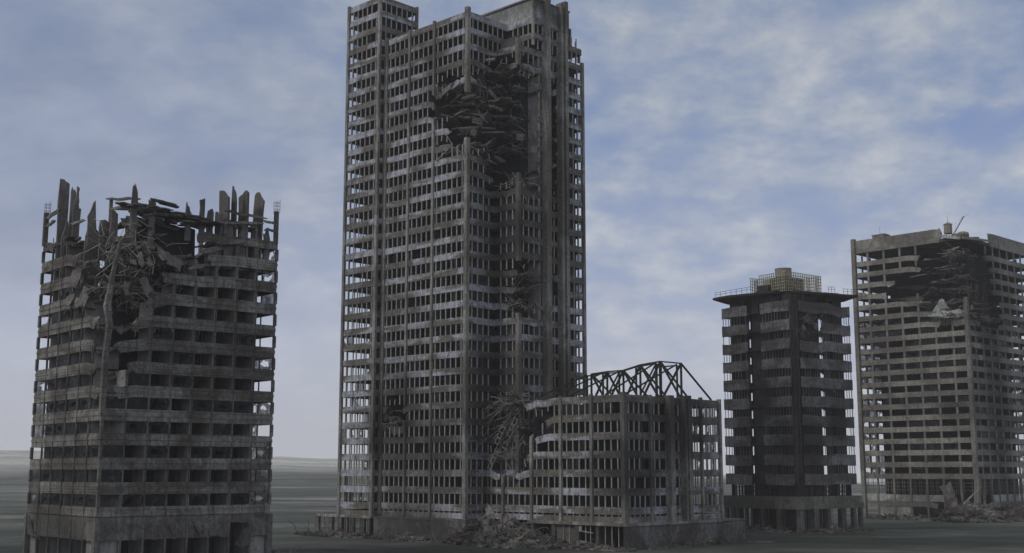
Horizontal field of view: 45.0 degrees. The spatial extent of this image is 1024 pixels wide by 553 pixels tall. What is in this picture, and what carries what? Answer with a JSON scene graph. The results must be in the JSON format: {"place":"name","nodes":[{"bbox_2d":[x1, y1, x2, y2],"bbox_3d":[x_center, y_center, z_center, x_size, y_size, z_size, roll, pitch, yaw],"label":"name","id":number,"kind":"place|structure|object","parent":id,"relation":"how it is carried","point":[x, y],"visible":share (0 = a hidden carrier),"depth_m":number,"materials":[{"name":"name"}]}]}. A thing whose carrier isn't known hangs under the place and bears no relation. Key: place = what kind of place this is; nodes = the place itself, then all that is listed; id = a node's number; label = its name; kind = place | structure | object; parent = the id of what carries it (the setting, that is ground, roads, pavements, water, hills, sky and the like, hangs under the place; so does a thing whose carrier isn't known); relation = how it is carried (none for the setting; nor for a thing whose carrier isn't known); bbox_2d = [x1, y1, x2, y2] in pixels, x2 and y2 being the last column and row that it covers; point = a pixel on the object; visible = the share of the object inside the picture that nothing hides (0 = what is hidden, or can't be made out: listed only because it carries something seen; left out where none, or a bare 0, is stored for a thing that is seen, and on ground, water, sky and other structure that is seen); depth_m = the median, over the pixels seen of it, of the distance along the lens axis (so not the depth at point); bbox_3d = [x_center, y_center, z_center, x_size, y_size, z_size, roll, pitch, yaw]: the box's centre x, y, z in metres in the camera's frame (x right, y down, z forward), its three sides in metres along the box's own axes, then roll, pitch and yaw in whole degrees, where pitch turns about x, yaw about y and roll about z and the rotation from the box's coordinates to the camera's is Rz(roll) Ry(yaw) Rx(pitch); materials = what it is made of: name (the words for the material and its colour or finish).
{"place":"outdoors","nodes":[
{"label":"outdoors","id":0,"kind":"place"},
{"bbox_2d":[0,450,1023,552],"bbox_3d":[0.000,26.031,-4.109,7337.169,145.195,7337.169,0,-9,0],"label":"ground","id":1,"kind":"structure","parent":0,"point":[303,490],"depth_m":290.61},
{"bbox_2d":[22,179,279,552],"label":"apartment block","id":2,"kind":"structure","parent":1,"relation":"on","point":[149,396],"depth_m":191.28,"materials":[{"name":"concrete"}]},
{"bbox_2d":[30,492,37,503],"label":"window pane","id":3,"kind":"structure","parent":2,"relation":"in","point":[35,501],"depth_m":196.94,"materials":[{"name":"grey glass"}]},
{"bbox_2d":[32,470,42,480],"label":"window pane","id":4,"kind":"structure","parent":2,"relation":"in","point":[35,473],"depth_m":199.46,"materials":[{"name":"grey glass"}]},
{"bbox_2d":[34,425,41,436],"label":"window pane","id":5,"kind":"structure","parent":2,"relation":"in","point":[37,428],"depth_m":198.63,"materials":[{"name":"grey glass"}]},
{"bbox_2d":[35,402,43,413],"label":"window pane","id":6,"kind":"structure","parent":2,"relation":"in","point":[39,406],"depth_m":199.27,"materials":[{"name":"grey glass"}]},
{"bbox_2d":[37,382,47,391],"label":"window pane","id":7,"kind":"structure","parent":2,"relation":"in","point":[39,389],"depth_m":201.61,"materials":[{"name":"grey glass"}]},
{"bbox_2d":[40,493,48,504],"label":"window pane","id":8,"kind":"structure","parent":2,"relation":"in","point":[42,495],"depth_m":193.46,"materials":[{"name":"grey glass"}]},
{"bbox_2d":[41,470,49,481],"label":"window pane","id":9,"kind":"structure","parent":2,"relation":"in","point":[46,471],"depth_m":194.13,"materials":[{"name":"grey glass"}]},
{"bbox_2d":[44,424,52,435],"label":"window pane","id":10,"kind":"structure","parent":2,"relation":"in","point":[46,433],"depth_m":195.39,"materials":[{"name":"grey glass"}]},
{"bbox_2d":[46,401,53,412],"label":"window pane","id":11,"kind":"structure","parent":2,"relation":"in","point":[48,410],"depth_m":195.98,"materials":[{"name":"grey glass"}]},
{"bbox_2d":[50,312,58,323],"label":"window pane","id":12,"kind":"structure","parent":2,"relation":"in","point":[54,316],"depth_m":198.05,"materials":[{"name":"grey glass"}]},
{"bbox_2d":[51,493,59,504],"label":"window pane","id":13,"kind":"structure","parent":2,"relation":"in","point":[54,494],"depth_m":190.70,"materials":[{"name":"grey glass"}]},
{"bbox_2d":[52,470,61,481],"label":"window pane","id":14,"kind":"structure","parent":2,"relation":"in","point":[56,474],"depth_m":190.84,"materials":[{"name":"grey glass"}]},
{"bbox_2d":[53,446,62,457],"label":"window pane","id":15,"kind":"structure","parent":2,"relation":"in","point":[54,456],"depth_m":191.73,"materials":[{"name":"grey glass"}]},
{"bbox_2d":[55,423,63,434],"label":"window pane","id":16,"kind":"structure","parent":2,"relation":"in","point":[57,432],"depth_m":191.96,"materials":[{"name":"grey glass"}]},
{"bbox_2d":[56,400,64,411],"label":"window pane","id":17,"kind":"structure","parent":2,"relation":"in","point":[62,401],"depth_m":192.76,"materials":[{"name":"grey glass"}]},
{"bbox_2d":[59,354,67,366],"label":"window pane","id":18,"kind":"structure","parent":2,"relation":"in","point":[63,359],"depth_m":193.54,"materials":[{"name":"grey glass"}]},
{"bbox_2d":[61,309,70,320],"label":"window pane","id":19,"kind":"structure","parent":2,"relation":"in","point":[64,311],"depth_m":195.22,"materials":[{"name":"grey glass"}]},
{"bbox_2d":[63,287,72,298],"label":"window pane","id":20,"kind":"structure","parent":2,"relation":"in","point":[65,290],"depth_m":195.48,"materials":[{"name":"grey glass"}]},
{"bbox_2d":[65,446,73,457],"label":"window pane","id":21,"kind":"structure","parent":2,"relation":"in","point":[72,453],"depth_m":187.93,"materials":[{"name":"grey glass"}]},
{"bbox_2d":[66,422,75,434],"label":"window pane","id":22,"kind":"structure","parent":2,"relation":"in","point":[70,427],"depth_m":188.55,"materials":[{"name":"grey glass"}]},
{"bbox_2d":[67,399,76,410],"label":"window pane","id":23,"kind":"structure","parent":2,"relation":"in","point":[69,408],"depth_m":189.17,"materials":[{"name":"grey glass"}]},
{"bbox_2d":[68,375,77,387],"label":"window pane","id":24,"kind":"structure","parent":2,"relation":"in","point":[73,380],"depth_m":189.68,"materials":[{"name":"grey glass"}]},
{"bbox_2d":[74,494,83,506],"label":"window pane","id":25,"kind":"structure","parent":2,"relation":"in","point":[76,502],"depth_m":183.48,"materials":[{"name":"grey glass"}]},
{"bbox_2d":[75,470,84,481],"label":"window pane","id":26,"kind":"structure","parent":2,"relation":"in","point":[79,474],"depth_m":184.04,"materials":[{"name":"grey glass"}]},
{"bbox_2d":[76,445,86,457],"label":"window pane","id":27,"kind":"structure","parent":2,"relation":"in","point":[81,450],"depth_m":184.61,"materials":[{"name":"grey glass"}]},
{"bbox_2d":[77,421,87,433],"label":"window pane","id":28,"kind":"structure","parent":2,"relation":"in","point":[82,432],"depth_m":185.31,"materials":[{"name":"grey glass"}]},
{"bbox_2d":[79,397,88,409],"label":"window pane","id":29,"kind":"structure","parent":2,"relation":"in","point":[86,406],"depth_m":185.53,"materials":[{"name":"grey glass"}]},
{"bbox_2d":[86,494,95,506],"label":"window pane","id":30,"kind":"structure","parent":2,"relation":"in","point":[93,497],"depth_m":180.07,"materials":[{"name":"grey glass"}]},
{"bbox_2d":[89,445,98,457],"label":"window pane","id":31,"kind":"structure","parent":2,"relation":"in","point":[91,446],"depth_m":181.57,"materials":[{"name":"grey glass"}]},
{"bbox_2d":[91,396,98,408],"label":"window pane","id":32,"kind":"structure","parent":2,"relation":"in","point":[94,406],"depth_m":182.74,"materials":[{"name":"grey glass"}]},
{"bbox_2d":[101,470,121,481],"label":"window pane","id":33,"kind":"structure","parent":2,"relation":"in","point":[104,473],"depth_m":179.93,"materials":[{"name":"grey glass"}]},
{"bbox_2d":[102,445,122,457],"label":"window pane","id":34,"kind":"structure","parent":2,"relation":"in","point":[109,451],"depth_m":180.46,"materials":[{"name":"grey glass"}]},
{"bbox_2d":[106,396,124,408],"label":"window pane","id":35,"kind":"structure","parent":2,"relation":"in","point":[111,401],"depth_m":181.59,"materials":[{"name":"grey glass"}]},
{"bbox_2d":[122,494,142,506],"label":"window pane","id":36,"kind":"structure","parent":2,"relation":"in","point":[125,496],"depth_m":181.37,"materials":[{"name":"grey glass"}]},
{"bbox_2d":[126,421,146,433],"label":"window pane","id":37,"kind":"structure","parent":2,"relation":"in","point":[141,428],"depth_m":183.39,"materials":[{"name":"grey glass"}]},
{"bbox_2d":[127,397,147,409],"label":"window pane","id":38,"kind":"structure","parent":2,"relation":"in","point":[132,402],"depth_m":183.84,"materials":[{"name":"grey glass"}]},
{"bbox_2d":[128,373,148,385],"label":"window pane","id":39,"kind":"structure","parent":2,"relation":"in","point":[133,378],"depth_m":184.38,"materials":[{"name":"grey glass"}]},
{"bbox_2d":[145,494,165,506],"label":"window pane","id":40,"kind":"structure","parent":2,"relation":"in","point":[150,499],"depth_m":183.84,"materials":[{"name":"grey glass"}]},
{"bbox_2d":[147,446,167,457],"label":"window pane","id":41,"kind":"structure","parent":2,"relation":"in","point":[149,455],"depth_m":184.97,"materials":[{"name":"grey glass"}]},
{"bbox_2d":[148,422,168,433],"label":"window pane","id":42,"kind":"structure","parent":2,"relation":"in","point":[165,426],"depth_m":185.76,"materials":[{"name":"grey glass"}]},
{"bbox_2d":[149,398,169,409],"label":"window pane","id":43,"kind":"structure","parent":2,"relation":"in","point":[167,402],"depth_m":186.28,"materials":[{"name":"grey glass"}]},
{"bbox_2d":[152,327,172,339],"label":"window pane","id":44,"kind":"structure","parent":2,"relation":"in","point":[169,335],"depth_m":187.83,"materials":[{"name":"grey glass"}]},
{"bbox_2d":[172,375,191,387],"label":"window pane","id":45,"kind":"structure","parent":2,"relation":"in","point":[189,383],"depth_m":188.94,"materials":[{"name":"grey glass"}]},
{"bbox_2d":[173,352,192,363],"label":"window pane","id":46,"kind":"structure","parent":2,"relation":"in","point":[176,359],"depth_m":189.21,"materials":[{"name":"grey glass"}]},
{"bbox_2d":[189,493,207,505],"label":"window pane","id":47,"kind":"structure","parent":2,"relation":"in","point":[205,500],"depth_m":188.43,"materials":[{"name":"grey glass"}]},
{"bbox_2d":[191,446,209,457],"label":"window pane","id":48,"kind":"structure","parent":2,"relation":"in","point":[206,448],"depth_m":189.54,"materials":[{"name":"grey glass"}]},
{"bbox_2d":[192,400,211,411],"label":"window pane","id":49,"kind":"structure","parent":2,"relation":"in","point":[195,406],"depth_m":190.70,"materials":[{"name":"grey glass"}]},
{"bbox_2d":[212,447,230,457],"label":"window pane","id":50,"kind":"structure","parent":2,"relation":"in","point":[226,454],"depth_m":191.98,"materials":[{"name":"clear glass"}]},
{"bbox_2d":[212,423,230,434],"label":"window pane","id":51,"kind":"structure","parent":2,"relation":"in","point":[218,429],"depth_m":192.29,"materials":[{"name":"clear glass"}]},
{"bbox_2d":[213,400,231,411],"label":"window pane","id":52,"kind":"structure","parent":2,"relation":"in","point":[228,404],"depth_m":192.85,"materials":[{"name":"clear glass"}]},
{"bbox_2d":[230,493,248,504],"label":"window pane","id":53,"kind":"structure","parent":2,"relation":"in","point":[245,495],"depth_m":193.13,"materials":[{"name":"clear glass"}]},
{"bbox_2d":[234,401,251,412],"label":"window pane","id":54,"kind":"structure","parent":2,"relation":"in","point":[236,408],"depth_m":195.03,"materials":[{"name":"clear glass"}]},
{"bbox_2d":[236,334,253,345],"label":"window pane","id":55,"kind":"structure","parent":2,"relation":"in","point":[250,341],"depth_m":196.85,"materials":[{"name":"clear glass"}]},
{"bbox_2d":[251,493,267,503],"label":"window pane","id":56,"kind":"structure","parent":2,"relation":"in","point":[265,495],"depth_m":195.32,"materials":[{"name":"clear glass"}]},
{"bbox_2d":[251,470,268,481],"label":"window pane","id":57,"kind":"structure","parent":2,"relation":"in","point":[257,475],"depth_m":195.75,"materials":[{"name":"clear glass"}]},
{"bbox_2d":[252,447,269,458],"label":"window pane","id":58,"kind":"structure","parent":2,"relation":"in","point":[265,450],"depth_m":196.32,"materials":[{"name":"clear glass"}]},
{"bbox_2d":[255,358,271,368],"label":"window pane","id":59,"kind":"structure","parent":2,"relation":"in","point":[257,360],"depth_m":198.34,"materials":[{"name":"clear glass"}]},
{"bbox_2d":[258,403,269,413],"label":"window pane","id":60,"kind":"structure","parent":2,"relation":"in","point":[267,411],"depth_m":200.14,"materials":[{"name":"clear glass"}]},
{"bbox_2d":[272,541,299,552],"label":"rubble heap","id":61,"kind":"object","parent":1,"relation":"on","point":[275,551],"visible":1,"depth_m":196.98,"materials":[{"name":"concrete"}]},
{"bbox_2d":[288,521,382,538],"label":"rubble heap","id":62,"kind":"object","parent":1,"relation":"on","point":[333,533],"visible":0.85,"depth_m":270.33,"materials":[{"name":"concrete"}]},
{"bbox_2d":[361,522,440,542],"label":"rubble heap","id":63,"kind":"object","parent":1,"relation":"on","point":[404,537],"visible":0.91,"depth_m":254.60,"materials":[{"name":"concrete"}]},
{"bbox_2d":[439,515,567,549],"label":"rubble heap","id":64,"kind":"object","parent":1,"relation":"on","point":[510,533],"visible":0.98,"depth_m":236.85,"materials":[{"name":"concrete"}]},
{"bbox_2d":[485,503,494,518],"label":"fallen slab","id":65,"kind":"structure","parent":64,"relation":"on","point":[490,512],"depth_m":242.21,"materials":[{"name":"grey concrete"}]},
{"bbox_2d":[314,513,745,549],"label":"podium","id":66,"kind":"object","parent":1,"relation":"on","point":[630,536],"visible":0.47,"depth_m":242.98,"materials":[{"name":"concrete"}]},
{"bbox_2d":[337,0,586,519],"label":"office tower","id":67,"kind":"structure","parent":66,"relation":"on","point":[472,256],"depth_m":270.18,"materials":[{"name":"concrete"}]},
{"bbox_2d":[440,494,443,503],"label":"window pane","id":68,"kind":"structure","parent":67,"relation":"in","point":[441,495],"depth_m":256.17,"materials":[{"name":"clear glass"}]},
{"bbox_2d":[440,459,443,469],"label":"window pane","id":69,"kind":"structure","parent":67,"relation":"in","point":[441,460],"depth_m":257.37,"materials":[{"name":"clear glass"}]},
{"bbox_2d":[483,375,486,384],"label":"window pane","id":70,"kind":"structure","parent":67,"relation":"in","point":[484,376],"depth_m":259.13,"materials":[{"name":"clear glass"}]},
{"bbox_2d":[483,276,487,285],"label":"window pane","id":71,"kind":"structure","parent":67,"relation":"in","point":[485,279],"depth_m":262.44,"materials":[{"name":"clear glass"}]},
{"bbox_2d":[508,341,511,350],"label":"window pane","id":72,"kind":"structure","parent":67,"relation":"in","point":[509,342],"depth_m":259.00,"materials":[{"name":"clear glass"}]},
{"bbox_2d":[472,361,723,523],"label":"office wing","id":73,"kind":"structure","parent":66,"relation":"on","point":[623,456],"depth_m":242.49,"materials":[{"name":"grey concrete"}]},
{"bbox_2d":[538,459,541,469],"label":"window pane","id":74,"kind":"structure","parent":73,"relation":"in","point":[539,460],"depth_m":245.40,"materials":[{"name":"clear glass"}]},
{"bbox_2d":[544,477,547,487],"label":"window pane","id":75,"kind":"structure","parent":73,"relation":"in","point":[545,478],"depth_m":243.79,"materials":[{"name":"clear glass"}]},
{"bbox_2d":[568,459,571,469],"label":"window pane","id":76,"kind":"structure","parent":73,"relation":"in","point":[569,460],"depth_m":239.95,"materials":[{"name":"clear glass"}]},
{"bbox_2d":[574,459,578,469],"label":"window pane","id":77,"kind":"structure","parent":73,"relation":"in","point":[576,461],"depth_m":238.84,"materials":[{"name":"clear glass"}]},
{"bbox_2d":[580,440,584,450],"label":"window pane","id":78,"kind":"structure","parent":73,"relation":"in","point":[582,442],"depth_m":238.31,"materials":[{"name":"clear glass"}]},
{"bbox_2d":[594,458,597,468],"label":"window pane","id":79,"kind":"structure","parent":73,"relation":"in","point":[595,459],"depth_m":235.48,"materials":[{"name":"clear glass"}]},
{"bbox_2d":[640,458,643,468],"label":"window pane","id":80,"kind":"structure","parent":73,"relation":"in","point":[641,459],"depth_m":234.56,"materials":[{"name":"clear glass"}]},
{"bbox_2d":[542,528,635,551],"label":"rubble heap","id":81,"kind":"object","parent":1,"relation":"on","point":[582,545],"visible":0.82,"depth_m":227.38,"materials":[{"name":"concrete"}]},
{"bbox_2d":[648,526,758,549],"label":"rubble heap","id":82,"kind":"object","parent":1,"relation":"on","point":[689,543],"visible":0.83,"depth_m":237.12,"materials":[{"name":"concrete"}]},
{"bbox_2d":[736,541,774,542],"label":"fallen beam","id":83,"kind":"structure","parent":1,"relation":"on","point":[758,541],"depth_m":246.68,"materials":[{"name":"grey concrete"}]},
{"bbox_2d":[745,523,801,533],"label":"rubble heap","id":84,"kind":"object","parent":1,"relation":"on","point":[764,529],"visible":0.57,"depth_m":292.29,"materials":[{"name":"concrete"}]},
{"bbox_2d":[713,271,863,531],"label":"balcony tower","id":85,"kind":"structure","parent":1,"relation":"on","point":[789,479],"depth_m":304.25,"materials":[{"name":"concrete"}]},
{"bbox_2d":[775,268,791,276],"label":"water drum","id":86,"kind":"object","parent":85,"relation":"on","point":[780,270],"visible":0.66,"depth_m":309.35,"materials":[{"name":"metal"}]},
{"bbox_2d":[797,518,873,533],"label":"rubble heap","id":87,"kind":"object","parent":1,"relation":"on","point":[832,529],"visible":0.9,"depth_m":291.32,"materials":[{"name":"concrete"}]},
{"bbox_2d":[857,508,939,520],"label":"rubble heap","id":88,"kind":"object","parent":1,"relation":"on","point":[903,516],"visible":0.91,"depth_m":366.31,"materials":[{"name":"concrete"}]},
{"bbox_2d":[850,228,1023,518],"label":"slab block","id":89,"kind":"structure","parent":1,"relation":"on","point":[939,333],"depth_m":375.78,"materials":[{"name":"concrete"}]},
{"bbox_2d":[859,321,869,327],"label":"window pane","id":90,"kind":"structure","parent":89,"relation":"in","point":[860,324],"depth_m":386.92,"materials":[{"name":"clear glass"}]},
{"bbox_2d":[860,332,869,338],"label":"window pane","id":91,"kind":"structure","parent":89,"relation":"in","point":[867,334],"depth_m":386.26,"materials":[{"name":"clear glass"}]},
{"bbox_2d":[861,354,870,360],"label":"window pane","id":92,"kind":"structure","parent":89,"relation":"in","point":[863,357],"depth_m":385.13,"materials":[{"name":"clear glass"}]},
{"bbox_2d":[863,399,872,405],"label":"window pane","id":93,"kind":"structure","parent":89,"relation":"in","point":[865,403],"depth_m":383.16,"materials":[{"name":"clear glass"}]},
{"bbox_2d":[863,410,873,416],"label":"window pane","id":94,"kind":"structure","parent":89,"relation":"in","point":[870,413],"depth_m":382.41,"materials":[{"name":"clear glass"}]},
{"bbox_2d":[866,467,875,473],"label":"window pane","id":95,"kind":"structure","parent":89,"relation":"in","point":[873,468],"depth_m":379.43,"materials":[{"name":"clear glass"}]},
{"bbox_2d":[872,331,885,337],"label":"window pane","id":96,"kind":"structure","parent":89,"relation":"in","point":[878,333],"depth_m":382.74,"materials":[{"name":"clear glass"}]},
{"bbox_2d":[873,342,886,348],"label":"window pane","id":97,"kind":"structure","parent":89,"relation":"in","point":[878,345],"depth_m":382.22,"materials":[{"name":"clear glass"}]},
{"bbox_2d":[874,353,886,359],"label":"window pane","id":98,"kind":"structure","parent":89,"relation":"in","point":[883,354],"depth_m":381.20,"materials":[{"name":"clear glass"}]},
{"bbox_2d":[871,226,889,238],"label":"stair head","id":99,"kind":"object","parent":89,"relation":"on","point":[879,235],"visible":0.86,"depth_m":388.73},
{"bbox_2d":[874,364,887,370],"label":"window pane","id":100,"kind":"structure","parent":89,"relation":"in","point":[876,367],"depth_m":381.01,"materials":[{"name":"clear glass"}]},
{"bbox_2d":[875,376,887,381],"label":"window pane","id":101,"kind":"structure","parent":89,"relation":"in","point":[876,379],"depth_m":380.69,"materials":[{"name":"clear glass"}]},
{"bbox_2d":[877,421,889,427],"label":"window pane","id":102,"kind":"structure","parent":89,"relation":"in","point":[888,423],"depth_m":378.32,"materials":[{"name":"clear glass"}]},
{"bbox_2d":[879,467,892,473],"label":"window pane","id":103,"kind":"structure","parent":89,"relation":"in","point":[880,468],"depth_m":376.16,"materials":[{"name":"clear glass"}]},
{"bbox_2d":[888,318,901,324],"label":"window pane","id":104,"kind":"structure","parent":89,"relation":"in","point":[900,320],"depth_m":379.16,"materials":[{"name":"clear glass"}]},
{"bbox_2d":[890,363,903,369],"label":"window pane","id":105,"kind":"structure","parent":89,"relation":"in","point":[901,365],"depth_m":377.22,"materials":[{"name":"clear glass"}]},
{"bbox_2d":[892,398,905,403],"label":"window pane","id":106,"kind":"structure","parent":89,"relation":"in","point":[902,400],"depth_m":375.29,"materials":[{"name":"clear glass"}]},
{"bbox_2d":[905,340,918,345],"label":"window pane","id":107,"kind":"structure","parent":89,"relation":"in","point":[915,343],"depth_m":374.24,"materials":[{"name":"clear glass"}]},
{"bbox_2d":[906,351,919,357],"label":"window pane","id":108,"kind":"structure","parent":89,"relation":"in","point":[907,356],"depth_m":374.19,"materials":[{"name":"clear glass"}]},
{"bbox_2d":[906,362,919,368],"label":"window pane","id":109,"kind":"structure","parent":89,"relation":"in","point":[918,365],"depth_m":373.19,"materials":[{"name":"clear glass"}]},
{"bbox_2d":[909,420,922,426],"label":"window pane","id":110,"kind":"structure","parent":89,"relation":"in","point":[913,423],"depth_m":370.73,"materials":[{"name":"black glass"}]},
{"bbox_2d":[910,444,923,449],"label":"window pane","id":111,"kind":"structure","parent":89,"relation":"in","point":[912,446],"depth_m":369.92,"materials":[{"name":"black glass"}]},
{"bbox_2d":[911,455,924,461],"label":"window pane","id":112,"kind":"structure","parent":89,"relation":"in","point":[923,456],"depth_m":368.84,"materials":[{"name":"black glass"}]},
{"bbox_2d":[911,467,925,473],"label":"window pane","id":113,"kind":"structure","parent":89,"relation":"in","point":[923,470],"depth_m":368.48,"materials":[{"name":"black glass"}]},
{"bbox_2d":[921,338,934,344],"label":"window pane","id":114,"kind":"structure","parent":89,"relation":"in","point":[928,341],"depth_m":370.83,"materials":[{"name":"black glass"}]},
{"bbox_2d":[921,327,934,333],"label":"window pane","id":115,"kind":"structure","parent":89,"relation":"in","point":[923,329],"depth_m":371.37,"materials":[{"name":"black glass"}]},
{"bbox_2d":[922,361,935,367],"label":"window pane","id":116,"kind":"structure","parent":89,"relation":"in","point":[931,363],"depth_m":369.56,"materials":[{"name":"black glass"}]},
{"bbox_2d":[922,350,935,356],"label":"window pane","id":117,"kind":"structure","parent":89,"relation":"in","point":[933,352],"depth_m":370.28,"materials":[{"name":"black glass"}]},
{"bbox_2d":[923,373,936,379],"label":"window pane","id":118,"kind":"structure","parent":89,"relation":"in","point":[932,375],"depth_m":369.20,"materials":[{"name":"black glass"}]},
{"bbox_2d":[924,384,937,390],"label":"window pane","id":119,"kind":"structure","parent":89,"relation":"in","point":[934,387],"depth_m":368.52,"materials":[{"name":"black glass"}]},
{"bbox_2d":[924,396,937,402],"label":"window pane","id":120,"kind":"structure","parent":89,"relation":"in","point":[929,397],"depth_m":368.12,"materials":[{"name":"black glass"}]},
{"bbox_2d":[925,408,938,414],"label":"window pane","id":121,"kind":"structure","parent":89,"relation":"in","point":[934,410],"depth_m":367.58,"materials":[{"name":"black glass"}]},
{"bbox_2d":[925,420,939,425],"label":"window pane","id":122,"kind":"structure","parent":89,"relation":"in","point":[928,422],"depth_m":367.00,"materials":[{"name":"black glass"}]},
{"bbox_2d":[927,455,940,461],"label":"window pane","id":123,"kind":"structure","parent":89,"relation":"in","point":[929,458],"depth_m":365.39,"materials":[{"name":"black glass"}]},
{"bbox_2d":[928,467,941,473],"label":"window pane","id":124,"kind":"structure","parent":89,"relation":"in","point":[928,467],"depth_m":364.63,"materials":[{"name":"black glass"}]},
{"bbox_2d":[939,360,952,366],"label":"window pane","id":125,"kind":"structure","parent":89,"relation":"in","point":[946,363],"depth_m":365.97,"materials":[{"name":"black glass"}]},
{"bbox_2d":[940,372,953,378],"label":"window pane","id":126,"kind":"structure","parent":89,"relation":"in","point":[943,375],"depth_m":365.52,"materials":[{"name":"black glass"}]},
{"bbox_2d":[943,218,951,234],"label":"water tank","id":127,"kind":"object","parent":89,"relation":"on","point":[947,227],"visible":0.94,"depth_m":371.69,"materials":[{"name":"metal"}]},
{"bbox_2d":[943,443,957,449],"label":"window pane","id":128,"kind":"structure","parent":89,"relation":"in","point":[945,444],"depth_m":362.41,"materials":[{"name":"black glass"}]},
{"bbox_2d":[953,359,966,365],"label":"window pane","id":129,"kind":"structure","parent":89,"relation":"in","point":[961,362],"depth_m":362.59,"materials":[{"name":"black glass"}]},
{"bbox_2d":[955,347,965,353],"label":"window pane","id":130,"kind":"structure","parent":89,"relation":"in","point":[962,350],"depth_m":363.03,"materials":[{"name":"black glass"}]},
{"bbox_2d":[955,395,968,401],"label":"window pane","id":131,"kind":"structure","parent":89,"relation":"in","point":[961,398],"depth_m":361.00,"materials":[{"name":"black glass"}]},
{"bbox_2d":[982,431,987,437],"label":"window pane","id":132,"kind":"structure","parent":89,"relation":"in","point":[984,433],"depth_m":362.77,"materials":[{"name":"black glass"}]},
{"bbox_2d":[931,500,1012,522],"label":"rubble heap","id":133,"kind":"object","parent":1,"relation":"on","point":[974,512],"visible":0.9,"depth_m":348.32,"materials":[{"name":"concrete"}]},
{"bbox_2d":[939,482,957,508],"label":"fallen slab","id":134,"kind":"structure","parent":133,"relation":"on","point":[948,491],"depth_m":356.05,"materials":[{"name":"concrete"}]},
{"bbox_2d":[949,516,969,522],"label":"fallen slab","id":135,"kind":"structure","parent":133,"relation":"on","point":[956,518],"depth_m":346.50,"materials":[{"name":"concrete"}]},
{"bbox_2d":[963,487,980,503],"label":"fallen beam","id":136,"kind":"structure","parent":133,"relation":"on","point":[976,491],"depth_m":351.47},
{"bbox_2d":[997,501,1023,521],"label":"rubble heap","id":137,"kind":"object","parent":1,"relation":"on","point":[1014,512],"visible":0.64,"depth_m":355.81,"materials":[{"name":"concrete"}]},
{"bbox_2d":[0,0,1023,482],"label":"sky","id":138,"kind":"structure","parent":0,"point":[729,143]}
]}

